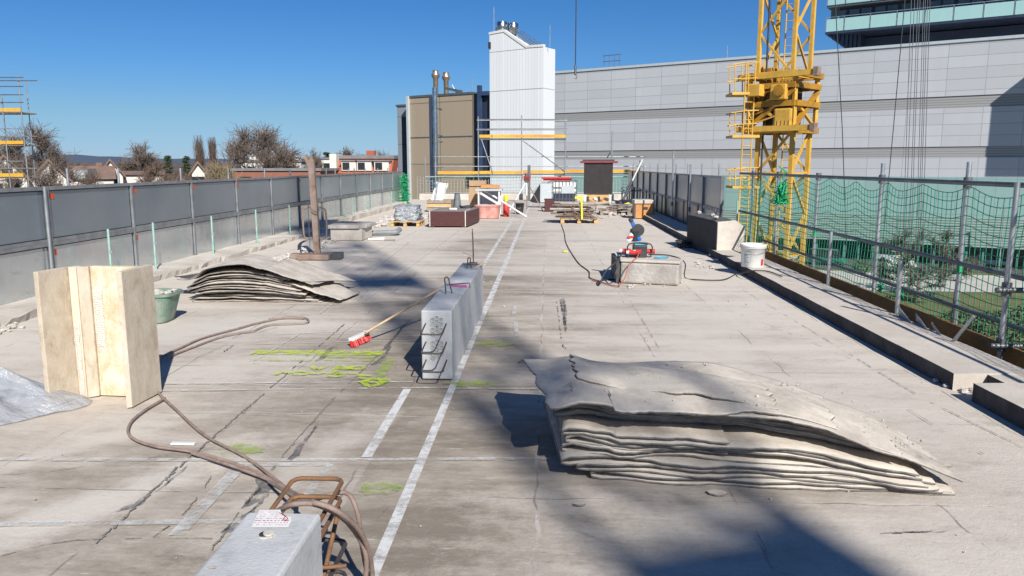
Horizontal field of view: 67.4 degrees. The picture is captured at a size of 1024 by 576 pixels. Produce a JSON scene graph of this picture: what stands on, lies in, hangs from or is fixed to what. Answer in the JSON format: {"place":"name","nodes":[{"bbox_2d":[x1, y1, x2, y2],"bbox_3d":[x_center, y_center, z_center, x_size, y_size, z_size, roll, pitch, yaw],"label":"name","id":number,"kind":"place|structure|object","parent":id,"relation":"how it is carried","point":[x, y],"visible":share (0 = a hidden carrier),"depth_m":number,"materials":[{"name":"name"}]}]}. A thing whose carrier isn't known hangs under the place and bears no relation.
{"place":"outdoors","nodes":[
{"label":"outdoors","id":0,"kind":"place"},
{"bbox_2d":[0,154,31,187],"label":"house","id":1,"kind":"structure","parent":0,"point":[5,158],"depth_m":79.66,"materials":[{"name":"white tile"}]},
{"bbox_2d":[27,159,72,186],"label":"house","id":2,"kind":"structure","parent":0,"point":[63,177],"depth_m":83.47,"materials":[{"name":"white tile"}]},
{"bbox_2d":[29,155,248,162],"bbox_3d":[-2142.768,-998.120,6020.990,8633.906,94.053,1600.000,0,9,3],"label":"hills","id":3,"kind":"structure","parent":0,"point":[85,158],"depth_m":5509.97,"materials":[{"name":"blue"}]},
{"bbox_2d":[188,161,206,179],"bbox_3d":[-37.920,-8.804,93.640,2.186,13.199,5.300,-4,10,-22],"label":"house","id":4,"kind":"structure","parent":0,"point":[200,174],"depth_m":90.67,"materials":[{"name":"paint"}]},
{"bbox_2d":[0,0,843,158],"label":"sky","id":5,"kind":"structure","parent":0,"point":[334,75],"materials":[{"name":"blue"}]},
{"bbox_2d":[0,199,1023,575],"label":"floor","id":6,"kind":"structure","parent":0,"point":[500,515],"depth_m":4.85,"materials":[{"name":"concrete"}]},
{"bbox_2d":[0,368,91,424],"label":"plastic sheet","id":7,"kind":"object","parent":6,"relation":"on","point":[38,399],"visible":0.95,"depth_m":5.34,"materials":[{"name":"grey"}]},
{"bbox_2d":[33,264,161,407],"bbox_3d":[-2.975,0.337,5.555,0.624,0.971,0.434,0,9,3],"label":"stone corner block","id":8,"kind":"object","parent":6,"relation":"on","point":[97,326],"depth_m":5.57,"materials":[{"name":"stone"}]},
{"bbox_2d":[0,226,329,326],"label":"kerb","id":9,"kind":"structure","parent":6,"relation":"on","point":[20,311],"depth_m":13.12,"materials":[{"name":"concrete"}]},
{"bbox_2d":[154,288,182,322],"bbox_3d":[-3.998,0.184,8.458,0.656,0.356,0.476,0,9,3],"label":"mortar tub","id":10,"kind":"object","parent":6,"relation":"on","point":[166,301],"visible":0.45,"depth_m":8.35,"materials":[{"name":"plastic"}]},
{"bbox_2d":[0,168,401,305],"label":"panel fence","id":11,"kind":"object","parent":6,"relation":"on","point":[47,227],"visible":0.84,"depth_m":12.46,"materials":[{"name":"metal"}]},
{"bbox_2d":[400,173,411,203],"bbox_3d":[-4.697,-4.364,33.562,0.594,1.363,0.579,0,9,3],"label":"net bundle","id":12,"kind":"object","parent":11,"relation":"attached to","point":[404,184],"visible":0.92,"depth_m":33.52,"materials":[{"name":"fabric"}]},
{"bbox_2d":[126,316,374,575],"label":"hose","id":13,"kind":"object","parent":6,"relation":"on","point":[354,527],"visible":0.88,"depth_m":4.21,"materials":[{"name":"rubber"}]},
{"bbox_2d":[174,254,359,302],"bbox_3d":[-3.235,-0.160,10.268,2.448,0.484,1.486,0,9,3],"label":"membrane pile","id":14,"kind":"object","parent":6,"relation":"on","point":[247,278],"visible":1,"depth_m":9.77,"materials":[{"name":"grey"}]},
{"bbox_2d":[195,476,346,575],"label":"precast beam","id":15,"kind":"structure","parent":6,"relation":"on","point":[271,541],"depth_m":2.39,"materials":[{"name":"concrete"}]},
{"bbox_2d":[271,239,336,260],"bbox_3d":[-4.124,-0.783,15.508,0.482,0.083,4.005,0,9,3],"label":"rubble heap","id":16,"kind":"object","parent":6,"relation":"on","point":[285,257],"visible":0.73,"depth_m":15.17,"materials":[{"name":"concrete"}]},
{"bbox_2d":[290,154,343,259],"bbox_3d":[-3.581,-1.468,13.944,0.940,1.884,0.450,0,9,3],"label":"rusty post","id":17,"kind":"object","parent":6,"relation":"on","point":[317,253],"visible":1,"depth_m":13.93,"materials":[{"name":"metal"}]},
{"bbox_2d":[250,350,389,386],"bbox_3d":[-1.673,0.667,6.519,1.462,0.007,1.181,0,9,3],"label":"spray mark","id":18,"kind":"object","parent":6,"relation":"on","point":[350,367],"visible":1,"depth_m":6.49,"materials":[{"name":"paint"}]},
{"bbox_2d":[0,222,674,534],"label":"floor line","id":19,"kind":"object","parent":6,"relation":"on","point":[234,475],"visible":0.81,"depth_m":4.48,"materials":[{"name":"concrete"}]},
{"bbox_2d":[117,298,567,531],"bbox_3d":[-0.839,0.603,6.949,1.824,0.006,6.746,4,10,23],"label":"floor patch","id":20,"kind":"object","parent":6,"relation":"on","point":[267,485],"visible":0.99,"depth_m":4.16,"materials":[{"name":"concrete"}]},
{"bbox_2d":[328,221,375,240],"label":"concrete plinth","id":21,"kind":"structure","parent":6,"relation":"on","point":[350,230],"depth_m":17.48,"materials":[{"name":"concrete"}]},
{"bbox_2d":[319,202,406,225],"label":"kerb","id":22,"kind":"structure","parent":6,"relation":"on","point":[367,213],"depth_m":25.15,"materials":[{"name":"concrete"}]},
{"bbox_2d":[372,227,401,234],"bbox_3d":[-3.070,-1.375,18.725,0.919,0.164,0.300,-6,11,-32],"label":"drain pipe","id":23,"kind":"object","parent":6,"relation":"on","point":[398,230],"visible":0.94,"depth_m":18.68,"materials":[{"name":"grey plastic"}]},
{"bbox_2d":[374,215,428,226],"bbox_3d":[-3.459,-2.170,24.079,1.575,0.139,5.636,0,9,3],"label":"rubble heap","id":24,"kind":"object","parent":6,"relation":"on","point":[382,222],"visible":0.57,"depth_m":23.37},
{"bbox_2d":[390,219,424,226],"bbox_3d":[-2.981,-1.871,22.002,0.826,0.142,1.000,0,9,3],"label":"pallet","id":25,"kind":"object","parent":6,"relation":"on","point":[408,223],"visible":0.81,"depth_m":21.55,"materials":[{"name":"brown wood"}]},
{"bbox_2d":[393,204,423,220],"bbox_3d":[-2.959,-2.165,21.950,0.793,0.450,0.959,0,9,3],"label":"wrapped load","id":26,"kind":"object","parent":25,"relation":"on","point":[405,212],"visible":1,"depth_m":21.56},
{"bbox_2d":[348,262,484,346],"bbox_3d":[-0.954,0.124,8.025,0.148,0.615,2.003,7,11,36],"label":"broom","id":27,"kind":"object","parent":6,"relation":"on","point":[359,338],"visible":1,"depth_m":7.47,"materials":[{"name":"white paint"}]},
{"bbox_2d":[427,199,453,210],"bbox_3d":[-2.669,-3.103,28.698,0.895,0.400,0.920,0,9,3],"label":"wooden crate","id":28,"kind":"object","parent":6,"relation":"on","point":[431,204],"visible":0.74,"depth_m":28.24,"materials":[{"name":"brown wood"}]},
{"bbox_2d":[431,182,447,199],"bbox_3d":[-2.712,-3.515,28.677,0.706,0.896,0.248,0,9,3],"label":"white sheet","id":29,"kind":"object","parent":28,"relation":"in","point":[439,191],"visible":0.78,"depth_m":28.68,"materials":[{"name":"white"}]},
{"bbox_2d":[362,202,531,575],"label":"floor line","id":30,"kind":"object","parent":6,"relation":"on","point":[384,546],"visible":0.72,"depth_m":4.97,"materials":[{"name":"paint"}]},
{"bbox_2d":[420,232,482,378],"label":"precast beam","id":31,"kind":"structure","parent":6,"relation":"on","point":[452,310],"depth_m":6.38,"materials":[{"name":"concrete"}]},
{"bbox_2d":[428,207,479,226],"bbox_3d":[-1.647,-2.054,22.170,1.253,0.450,1.904,0,9,3],"label":"panel stack","id":32,"kind":"object","parent":6,"relation":"on","point":[446,216],"visible":0.98,"depth_m":21.25,"materials":[{"name":"brown wood"}]},
{"bbox_2d":[469,180,486,206],"bbox_3d":[-1.167,-3.100,26.403,0.570,1.180,0.550,0,9,3],"label":"cardboard box","id":33,"kind":"object","parent":6,"relation":"on","point":[473,193],"visible":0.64,"depth_m":26.16,"materials":[{"name":"brown cardboard"}]},
{"bbox_2d":[474,204,500,218],"bbox_3d":[-0.782,-2.483,24.938,0.865,0.416,0.793,0,9,3],"label":"mortar tub","id":34,"kind":"object","parent":6,"relation":"on","point":[489,211],"visible":0.91,"depth_m":24.61,"materials":[{"name":"plastic"}]},
{"bbox_2d":[475,188,502,216],"bbox_3d":[-0.749,-2.847,25.613,0.878,0.930,0.650,0,9,3],"label":"work frame","id":35,"kind":"object","parent":6,"relation":"on","point":[488,198],"visible":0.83,"depth_m":25.80,"materials":[{"name":"white paint"}]},
{"bbox_2d":[12,225,965,557],"bbox_3d":[-0.757,-0.262,12.364,8.585,0.018,19.606,0,9,3],"label":"grit","id":36,"kind":"object","parent":6,"relation":"on","point":[414,321],"visible":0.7,"depth_m":9.50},
{"bbox_2d":[0,259,1023,555],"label":"floor crack","id":37,"kind":"object","parent":6,"relation":"on","point":[320,413],"visible":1,"depth_m":4.41,"materials":[{"name":"concrete"}]},
{"bbox_2d":[419,194,625,199],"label":"kerb","id":38,"kind":"structure","parent":6,"relation":"on","point":[510,196],"depth_m":38.36,"materials":[{"name":"concrete"}]},
{"bbox_2d":[510,173,542,209],"bbox_3d":[0.563,-3.713,29.603,1.273,1.402,0.973,0,9,3],"label":"laser tripod","id":39,"kind":"object","parent":6,"relation":"on","point":[526,178],"visible":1,"depth_m":29.39,"materials":[{"name":"white paint"}]},
{"bbox_2d":[530,183,551,201],"bbox_3d":[1.397,-4.385,35.309,1.194,0.843,1.230,0,9,3],"label":"grey cabinet","id":40,"kind":"object","parent":6,"relation":"on","point":[542,191],"visible":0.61,"depth_m":34.73,"materials":[{"name":"metal"}]},
{"bbox_2d":[552,180,576,207],"bbox_3d":[2.053,-3.677,30.226,0.981,1.111,1.025,0,9,3],"label":"caged container","id":41,"kind":"object","parent":6,"relation":"on","point":[564,190],"visible":0.74,"depth_m":29.73,"materials":[{"name":"white paint"}]},
{"bbox_2d":[560,218,597,222],"bbox_3d":[2.007,-2.052,23.135,1.097,0.142,0.900,0,9,3],"label":"pallet","id":42,"kind":"object","parent":6,"relation":"on","point":[578,220],"visible":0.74,"depth_m":22.70,"materials":[{"name":"brown wood"}]},
{"bbox_2d":[550,201,602,219],"bbox_3d":[1.921,-2.315,23.018,1.568,0.536,0.920,0,9,3],"label":"timber stack","id":43,"kind":"object","parent":42,"relation":"on","point":[570,209],"visible":1,"depth_m":22.66,"materials":[{"name":"wood"}]},
{"bbox_2d":[580,160,617,211],"bbox_3d":[3.003,-3.507,26.698,1.297,1.889,0.170,0,9,3],"label":"dark board","id":44,"kind":"object","parent":6,"relation":"on","point":[598,181],"visible":0.94,"depth_m":26.64,"materials":[{"name":"black paint"}]},
{"bbox_2d":[599,210,630,214],"bbox_3d":[3.583,-2.649,26.870,1.037,0.142,0.800,0,9,3],"label":"pallet","id":45,"kind":"object","parent":6,"relation":"on","point":[614,211],"visible":0.67,"depth_m":26.50,"materials":[{"name":"wood"}]},
{"bbox_2d":[597,202,632,210],"bbox_3d":[3.558,-2.835,26.728,1.754,0.304,0.854,0,9,3],"label":"stack","id":46,"kind":"object","parent":45,"relation":"on","point":[626,207],"visible":0.82,"depth_m":26.57,"materials":[{"name":"wood"}]},
{"bbox_2d":[632,199,654,218],"bbox_3d":[4.250,-2.571,24.929,0.654,0.600,0.880,0,9,3],"label":"orange crate","id":47,"kind":"object","parent":6,"relation":"on","point":[641,208],"visible":0.91,"depth_m":24.53,"materials":[{"name":"brown wood"}]},
{"bbox_2d":[611,251,682,284],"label":"block plinth","id":48,"kind":"structure","parent":6,"relation":"on","point":[652,270],"depth_m":11.10,"materials":[{"name":"concrete"}]},
{"bbox_2d":[620,242,654,257],"bbox_3d":[1.857,-0.571,11.358,0.521,0.234,0.264,0,9,3],"label":"power distributor","id":49,"kind":"object","parent":48,"relation":"on","point":[641,249],"visible":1,"depth_m":11.31,"materials":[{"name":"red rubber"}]},
{"bbox_2d":[626,218,643,241],"bbox_3d":[1.821,-0.862,11.381,0.269,0.367,0.179,0,9,3],"label":"angle grinder","id":50,"kind":"object","parent":49,"relation":"on","point":[636,232],"visible":1,"depth_m":11.33,"materials":[{"name":"blue plastic"}]},
{"bbox_2d":[648,254,782,280],"bbox_3d":[2.991,-0.265,11.281,1.584,0.394,1.292,-2,9,-13],"label":"cable","id":51,"kind":"object","parent":6,"relation":"on","point":[715,280],"visible":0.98,"depth_m":11.45,"materials":[{"name":"black rubber"}]},
{"bbox_2d":[687,213,744,253],"bbox_3d":[4.082,-1.090,15.360,0.660,0.700,2.130,0,9,-2],"label":"wall block","id":52,"kind":"object","parent":6,"relation":"on","point":[704,231],"depth_m":14.53,"materials":[{"name":"concrete"}]},
{"bbox_2d":[518,354,962,495],"bbox_3d":[1.204,0.732,4.663,2.393,0.492,1.344,0,9,3],"label":"membrane pile","id":53,"kind":"object","parent":6,"relation":"on","point":[683,423],"visible":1,"depth_m":4.21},
{"bbox_2d":[619,202,1023,389],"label":"kerb","id":54,"kind":"structure","parent":6,"relation":"on","point":[943,359],"depth_m":7.65,"materials":[{"name":"concrete"}]},
{"bbox_2d":[627,163,724,224],"bbox_3d":[5.073,-3.421,26.793,0.260,1.790,19.998,0,9,3],"label":"panel fence","id":55,"kind":"object","parent":54,"relation":"on","point":[707,194],"visible":0.69,"depth_m":22.32,"materials":[{"name":"metal"}]},
{"bbox_2d":[740,243,766,267],"bbox_3d":[3.760,-0.512,11.985,0.404,0.356,0.409,0,9,3],"label":"white bucket","id":56,"kind":"object","parent":54,"relation":"on","point":[752,255],"visible":1,"depth_m":11.85,"materials":[{"name":"plastic"}]},
{"bbox_2d":[951,315,975,341],"bbox_3d":[3.996,0.384,6.825,0.012,0.337,0.266,-2,9,-12],"label":"bracket strut","id":57,"kind":"object","parent":54,"relation":"on","point":[964,327],"visible":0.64,"depth_m":6.79,"materials":[{"name":"metal"}]},
{"bbox_2d":[972,383,1023,429],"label":"kerb","id":58,"kind":"structure","parent":6,"relation":"on","point":[1005,401],"depth_m":5.33,"materials":[{"name":"concrete"}]},
{"bbox_2d":[987,374,1023,382],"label":"kerb","id":59,"kind":"structure","parent":6,"relation":"on","point":[1004,378],"depth_m":5.76,"materials":[{"name":"concrete"}]},
{"bbox_2d":[488,21,554,193],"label":"white tower","id":60,"kind":"structure","parent":0,"point":[522,77],"depth_m":74.70,"materials":[{"name":"metal"}]},
{"bbox_2d":[424,115,645,193],"bbox_3d":[1.176,-6.460,39.474,11.294,4.686,1.078,0,9,3],"label":"edge scaffold","id":61,"kind":"object","parent":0,"point":[521,137],"visible":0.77,"depth_m":39.03,"materials":[{"name":"metal"}]},
{"bbox_2d":[417,176,627,198],"bbox_3d":[0.894,-4.996,39.424,11.605,1.444,0.085,0,9,3],"label":"safety net","id":62,"kind":"object","parent":61,"relation":"attached to","point":[519,180],"visible":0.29,"depth_m":39.46,"materials":[{"name":"fabric"}]},
{"bbox_2d":[791,254,1023,273],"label":"road","id":63,"kind":"structure","parent":0,"point":[819,265],"depth_m":97.20,"materials":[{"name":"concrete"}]},
{"bbox_2d":[808,248,846,264],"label":"parked van","id":64,"kind":"object","parent":63,"relation":"on","point":[840,259],"visible":0.58,"depth_m":97.95,"materials":[{"name":"paint"}]},
{"bbox_2d":[967,254,1005,266],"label":"parked car","id":65,"kind":"object","parent":63,"relation":"on","point":[993,260],"visible":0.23,"depth_m":96.59,"materials":[{"name":"paint"}]},
{"bbox_2d":[816,269,1023,342],"bbox_3d":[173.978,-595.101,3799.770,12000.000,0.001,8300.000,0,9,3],"label":"ground","id":66,"kind":"structure","parent":0,"point":[922,302],"depth_m":72.43,"materials":[{"name":"green plant"}]},
{"bbox_2d":[0,150,33,187],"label":"bare tree","id":67,"kind":"object","parent":66,"relation":"on","point":[14,183],"visible":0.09,"depth_m":61.25,"materials":[{"name":"brown plant"}]},
{"bbox_2d":[0,75,38,187],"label":"scaffold","id":68,"kind":"object","parent":66,"relation":"on","point":[10,111],"visible":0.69,"depth_m":34.51,"materials":[{"name":"metal"}]},
{"bbox_2d":[0,118,90,186],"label":"bare tree","id":69,"kind":"object","parent":66,"relation":"on","point":[42,142],"visible":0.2,"depth_m":90.11,"materials":[{"name":"brown plant"}]},
{"bbox_2d":[26,154,70,186],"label":"bare tree","id":70,"kind":"object","parent":66,"relation":"on","point":[44,176],"visible":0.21,"depth_m":74.95,"materials":[{"name":"brown plant"}]},
{"bbox_2d":[63,163,115,184],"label":"house","id":71,"kind":"structure","parent":66,"relation":"on","point":[108,174],"depth_m":97.96,"materials":[{"name":"brown tile"}]},
{"bbox_2d":[76,166,103,184],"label":"bare tree","id":72,"kind":"object","parent":66,"relation":"on","point":[92,178],"visible":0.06,"depth_m":80.87,"materials":[{"name":"plant"}]},
{"bbox_2d":[28,162,239,174],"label":"woodland","id":73,"kind":"object","parent":66,"relation":"on","point":[176,166],"visible":0.09,"depth_m":584.97,"materials":[{"name":"plant"}]},
{"bbox_2d":[66,162,211,182],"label":"brushwood","id":74,"kind":"object","parent":66,"relation":"on","point":[176,176],"visible":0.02,"depth_m":127.13,"materials":[{"name":"plant"}]},
{"bbox_2d":[112,140,172,180],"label":"bare tree","id":75,"kind":"object","parent":66,"relation":"on","point":[144,159],"visible":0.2,"depth_m":115.24,"materials":[{"name":"brown plant"}]},
{"bbox_2d":[121,168,164,182],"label":"house","id":76,"kind":"structure","parent":66,"relation":"on","point":[130,175],"depth_m":105.96,"materials":[{"name":"white tile"}]},
{"bbox_2d":[133,160,171,182],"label":"bare tree","id":77,"kind":"object","parent":66,"relation":"on","point":[148,176],"visible":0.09,"depth_m":88.51,"materials":[{"name":"plant"}]},
{"bbox_2d":[180,156,191,175],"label":"conifer","id":78,"kind":"object","parent":66,"relation":"on","point":[186,161],"visible":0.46,"depth_m":160.93,"materials":[{"name":"green plant"}]},
{"bbox_2d":[191,135,206,171],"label":"poplar","id":79,"kind":"object","parent":66,"relation":"on","point":[200,155],"visible":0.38,"depth_m":150.28,"materials":[{"name":"plant"}]},
{"bbox_2d":[206,137,217,174],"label":"poplar","id":80,"kind":"object","parent":66,"relation":"on","point":[212,144],"visible":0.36,"depth_m":150.19,"materials":[{"name":"plant"}]},
{"bbox_2d":[194,158,247,179],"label":"bare tree","id":81,"kind":"object","parent":66,"relation":"on","point":[215,173],"visible":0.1,"depth_m":86.16,"materials":[{"name":"plant"}]},
{"bbox_2d":[204,120,306,176],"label":"bare tree","id":82,"kind":"object","parent":66,"relation":"on","point":[241,150],"visible":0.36,"depth_m":102.82,"materials":[{"name":"brown plant"}]},
{"bbox_2d":[229,168,339,177],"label":"building","id":83,"kind":"structure","parent":66,"relation":"on","point":[259,172],"depth_m":92.33,"materials":[{"name":"red brick"}]},
{"bbox_2d":[304,147,326,167],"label":"bare tree","id":84,"kind":"object","parent":66,"relation":"on","point":[319,164],"visible":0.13,"depth_m":119.82,"materials":[{"name":"brown plant"}]},
{"bbox_2d":[329,151,397,173],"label":"red roof house","id":85,"kind":"structure","parent":66,"relation":"on","point":[371,161],"depth_m":99.75,"materials":[{"name":"paint"}]},
{"bbox_2d":[396,104,407,197],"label":"grey block","id":86,"kind":"structure","parent":66,"relation":"on","point":[402,137],"depth_m":85.84,"materials":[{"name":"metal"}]},
{"bbox_2d":[429,87,442,193],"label":"steel flue","id":87,"kind":"object","parent":66,"relation":"on","point":[433,125],"visible":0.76,"depth_m":51.30,"materials":[{"name":"silver metal"}]},
{"bbox_2d":[406,70,476,199],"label":"beige building","id":88,"kind":"structure","parent":66,"relation":"on","point":[456,121],"depth_m":80.84,"materials":[{"name":"metal"}]},
{"bbox_2d":[474,85,489,184],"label":"dark block","id":89,"kind":"structure","parent":66,"relation":"on","point":[481,104],"depth_m":77.88,"materials":[{"name":"blue metal"}]},
{"bbox_2d":[726,0,823,263],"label":"tower crane","id":90,"kind":"object","parent":66,"relation":"on","point":[777,102],"visible":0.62,"depth_m":28.50,"materials":[{"name":"metal"}]},
{"bbox_2d":[835,0,846,252],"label":"hanging rope","id":91,"kind":"object","parent":90,"relation":"hanging from","point":[841,112],"visible":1,"depth_m":52.74,"materials":[{"name":"fabric"}]},
{"bbox_2d":[881,0,904,252],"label":"hanging rope","id":92,"kind":"object","parent":90,"relation":"hanging from","point":[894,114],"visible":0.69,"depth_m":52.63,"materials":[{"name":"fabric"}]},
{"bbox_2d":[902,0,911,244],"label":"hanging rope","id":93,"kind":"object","parent":90,"relation":"hanging from","point":[907,118],"visible":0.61,"depth_m":52.60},
{"bbox_2d":[905,0,914,246],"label":"hanging rope","id":94,"kind":"object","parent":90,"relation":"hanging from","point":[909,120],"visible":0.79,"depth_m":52.67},
{"bbox_2d":[909,0,917,241],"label":"hanging rope","id":95,"kind":"object","parent":90,"relation":"hanging from","point":[913,113],"visible":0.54,"depth_m":52.59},
{"bbox_2d":[911,4,919,231],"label":"hanging rope","id":96,"kind":"object","parent":90,"relation":"hanging from","point":[915,112],"visible":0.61,"depth_m":52.58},
{"bbox_2d":[916,0,923,241],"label":"hanging rope","id":97,"kind":"object","parent":90,"relation":"hanging from","point":[920,111],"visible":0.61,"depth_m":52.52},
{"bbox_2d":[917,0,925,250],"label":"hanging rope","id":98,"kind":"object","parent":90,"relation":"hanging from","point":[922,118],"visible":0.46,"depth_m":52.53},
{"bbox_2d":[919,0,927,251],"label":"hanging rope","id":99,"kind":"object","parent":90,"relation":"hanging from","point":[924,107],"visible":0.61,"depth_m":52.46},
{"bbox_2d":[922,2,929,251],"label":"hanging rope","id":100,"kind":"object","parent":90,"relation":"hanging from","point":[926,122],"visible":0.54,"depth_m":52.57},
{"bbox_2d":[554,34,1023,269],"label":"industrial hall","id":101,"kind":"structure","parent":66,"relation":"on","point":[655,114],"depth_m":101.86,"materials":[{"name":"grey metal"}]},
{"bbox_2d":[825,0,1023,47],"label":"office tower","id":102,"kind":"structure","parent":66,"relation":"on","point":[864,23],"depth_m":111.74,"materials":[{"name":"green glass"}]},
{"bbox_2d":[868,226,985,299],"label":"bare tree","id":103,"kind":"object","parent":66,"relation":"on","point":[907,256],"visible":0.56,"depth_m":72.65,"materials":[{"name":"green plant"}]},
{"bbox_2d":[932,310,988,335],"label":"shrub","id":104,"kind":"object","parent":66,"relation":"on","point":[964,316],"visible":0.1,"depth_m":53.16,"materials":[{"name":"green plant"}]},
{"bbox_2d":[965,309,1023,349],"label":"shrub","id":105,"kind":"object","parent":66,"relation":"on","point":[1019,316],"visible":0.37,"depth_m":50.92,"materials":[{"name":"green plant"}]},
{"bbox_2d":[996,303,1023,348],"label":"shrub","id":106,"kind":"object","parent":66,"relation":"on","point":[1020,308],"visible":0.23,"depth_m":51.10,"materials":[{"name":"green plant"}]},
{"bbox_2d":[818,270,1023,291],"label":"pavement","id":107,"kind":"structure","parent":0,"point":[990,286],"depth_m":83.95,"materials":[{"name":"concrete"}]},
{"bbox_3d":[4.347,0.669,8.018,0.420,0.115,19.980,0,9,3],"label":"scaffold deck","id":108,"kind":"object","parent":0,"visible":0},
{"bbox_2d":[738,162,1023,368],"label":"guard rail","id":109,"kind":"object","parent":108,"relation":"attached to","point":[999,347],"visible":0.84,"depth_m":8.20,"materials":[{"name":"metal"}]},
{"bbox_2d":[772,166,789,203],"bbox_3d":[4.198,-1.597,11.908,0.282,0.597,0.313,0,9,3],"label":"net bundle","id":110,"kind":"object","parent":109,"relation":"attached to","point":[781,197],"visible":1,"depth_m":11.89,"materials":[{"name":"fabric"}]},
{"bbox_2d":[739,175,1023,344],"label":"safety net","id":111,"kind":"object","parent":109,"relation":"hanging from","point":[873,224],"visible":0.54,"depth_m":9.31,"materials":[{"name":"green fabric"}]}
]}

